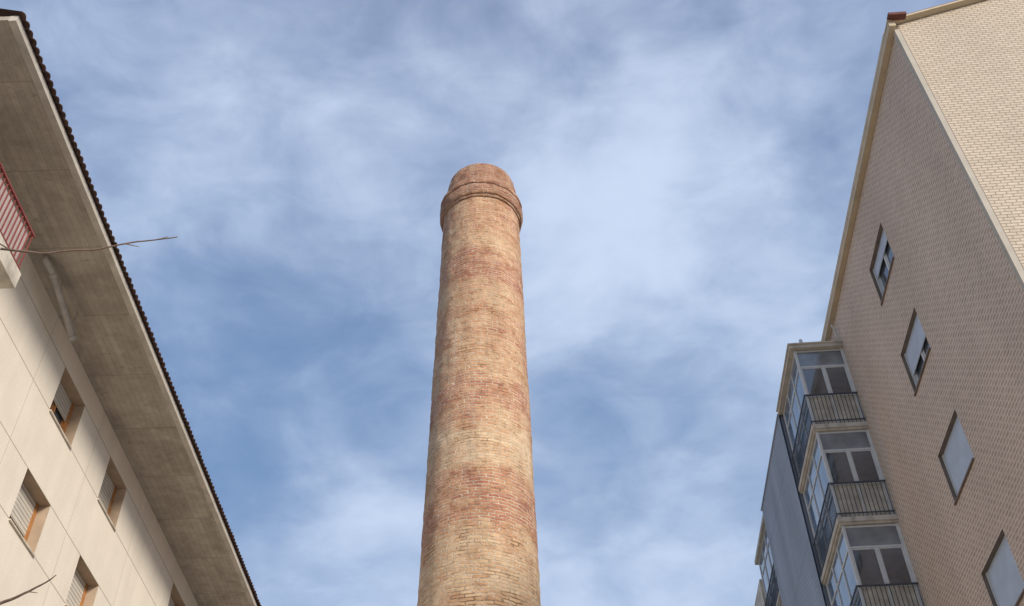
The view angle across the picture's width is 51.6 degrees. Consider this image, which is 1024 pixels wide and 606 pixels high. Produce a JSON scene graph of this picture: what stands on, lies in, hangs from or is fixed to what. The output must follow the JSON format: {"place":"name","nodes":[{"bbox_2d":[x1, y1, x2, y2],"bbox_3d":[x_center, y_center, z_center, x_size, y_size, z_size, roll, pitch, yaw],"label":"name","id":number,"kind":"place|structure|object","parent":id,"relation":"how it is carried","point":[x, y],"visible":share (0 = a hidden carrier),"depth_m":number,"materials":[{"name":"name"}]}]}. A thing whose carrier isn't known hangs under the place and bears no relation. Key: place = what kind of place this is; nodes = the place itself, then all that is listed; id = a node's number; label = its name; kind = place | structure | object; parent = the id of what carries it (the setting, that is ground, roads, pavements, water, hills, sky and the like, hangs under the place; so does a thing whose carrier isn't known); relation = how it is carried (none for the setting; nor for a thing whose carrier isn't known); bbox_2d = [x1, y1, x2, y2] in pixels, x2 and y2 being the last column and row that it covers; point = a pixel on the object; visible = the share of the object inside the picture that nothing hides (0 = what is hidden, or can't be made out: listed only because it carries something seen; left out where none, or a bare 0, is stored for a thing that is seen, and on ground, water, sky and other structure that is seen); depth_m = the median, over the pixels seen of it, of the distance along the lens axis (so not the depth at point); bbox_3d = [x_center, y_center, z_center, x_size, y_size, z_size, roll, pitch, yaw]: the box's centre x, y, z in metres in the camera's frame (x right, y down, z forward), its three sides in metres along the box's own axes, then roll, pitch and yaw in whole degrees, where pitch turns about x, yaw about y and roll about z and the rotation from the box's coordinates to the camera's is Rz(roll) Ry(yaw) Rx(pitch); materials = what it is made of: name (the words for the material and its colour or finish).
{"place":"outdoors","nodes":[
{"label":"outdoors","id":0,"kind":"place"},
{"bbox_2d":[0,236,177,604],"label":"branch","id":1,"kind":"object","parent":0,"point":[32,589],"visible":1,"depth_m":6.55,"materials":[{"name":"brown plant"}]},
{"bbox_2d":[0,8,261,605],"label":"apartment building","id":2,"kind":"structure","parent":0,"point":[108,496],"depth_m":23.64,"materials":[{"name":"beige paint"}]},
{"bbox_2d":[9,482,38,556],"bbox_3d":[-10.245,4.390,22.154,0.420,1.277,1.400,-2,-45,1],"label":"window","id":3,"kind":"structure","parent":2,"relation":"in","point":[24,511],"depth_m":22.41,"materials":[{"name":"beige plastic"}]},
{"bbox_2d":[49,381,73,448],"bbox_3d":[-10.292,2.401,24.123,0.420,1.277,1.400,-2,-45,1],"label":"window","id":4,"kind":"structure","parent":2,"relation":"in","point":[61,409],"depth_m":24.44,"materials":[{"name":"beige plastic"}]},
{"bbox_2d":[65,568,87,605],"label":"window","id":5,"kind":"structure","parent":2,"relation":"in","point":[78,588],"depth_m":24.92,"materials":[{"name":"white plastic"}]},
{"bbox_2d":[97,470,116,530],"bbox_3d":[-10.185,4.790,26.540,0.420,1.277,1.400,-2,-45,1],"label":"window","id":6,"kind":"structure","parent":2,"relation":"in","point":[106,496],"depth_m":26.84,"materials":[{"name":"beige plastic"}]},
{"bbox_2d":[168,595,176,605],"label":"window","id":7,"kind":"structure","parent":2,"relation":"in","point":[171,603],"depth_m":31.39,"materials":[{"name":"grey plastic"}]},
{"bbox_2d":[0,0,955,605],"label":"sky","id":8,"kind":"structure","parent":0,"point":[681,172],"materials":[{"name":"blue"}]},
{"bbox_2d":[417,163,540,605],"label":"chimney","id":9,"kind":"object","parent":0,"point":[479,545],"visible":1,"depth_m":34.00,"materials":[{"name":"brick"}]},
{"bbox_2d":[754,325,924,605],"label":"apartment building","id":10,"kind":"structure","parent":0,"point":[830,533],"depth_m":28.04,"materials":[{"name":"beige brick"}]},
{"bbox_2d":[821,0,1023,605],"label":"apartment building","id":11,"kind":"structure","parent":0,"point":[925,315],"depth_m":22.32,"materials":[{"name":"beige brick"}]},
{"bbox_2d":[873,230,893,305],"bbox_3d":[9.037,-0.945,25.650,0.250,1.247,1.600,-4,-45,2],"label":"window","id":12,"kind":"structure","parent":11,"relation":"in","point":[884,261],"depth_m":25.87,"materials":[{"name":"white paint"}]},
{"bbox_2d":[904,315,930,395],"bbox_3d":[9.084,1.087,23.638,0.250,1.247,1.600,-4,-45,2],"label":"window","id":13,"kind":"structure","parent":11,"relation":"in","point":[916,355],"depth_m":23.80,"materials":[{"name":"white paint"}]},
{"bbox_2d":[942,416,973,505],"bbox_3d":[9.132,3.148,21.599,0.250,1.247,1.600,-4,-45,2],"label":"window","id":14,"kind":"structure","parent":11,"relation":"in","point":[958,458],"depth_m":21.70,"materials":[{"name":"white paint"}]},
{"bbox_2d":[985,536,1023,605],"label":"window","id":15,"kind":"structure","parent":11,"relation":"in","point":[1005,580],"depth_m":19.72,"materials":[{"name":"white paint"}]}
]}

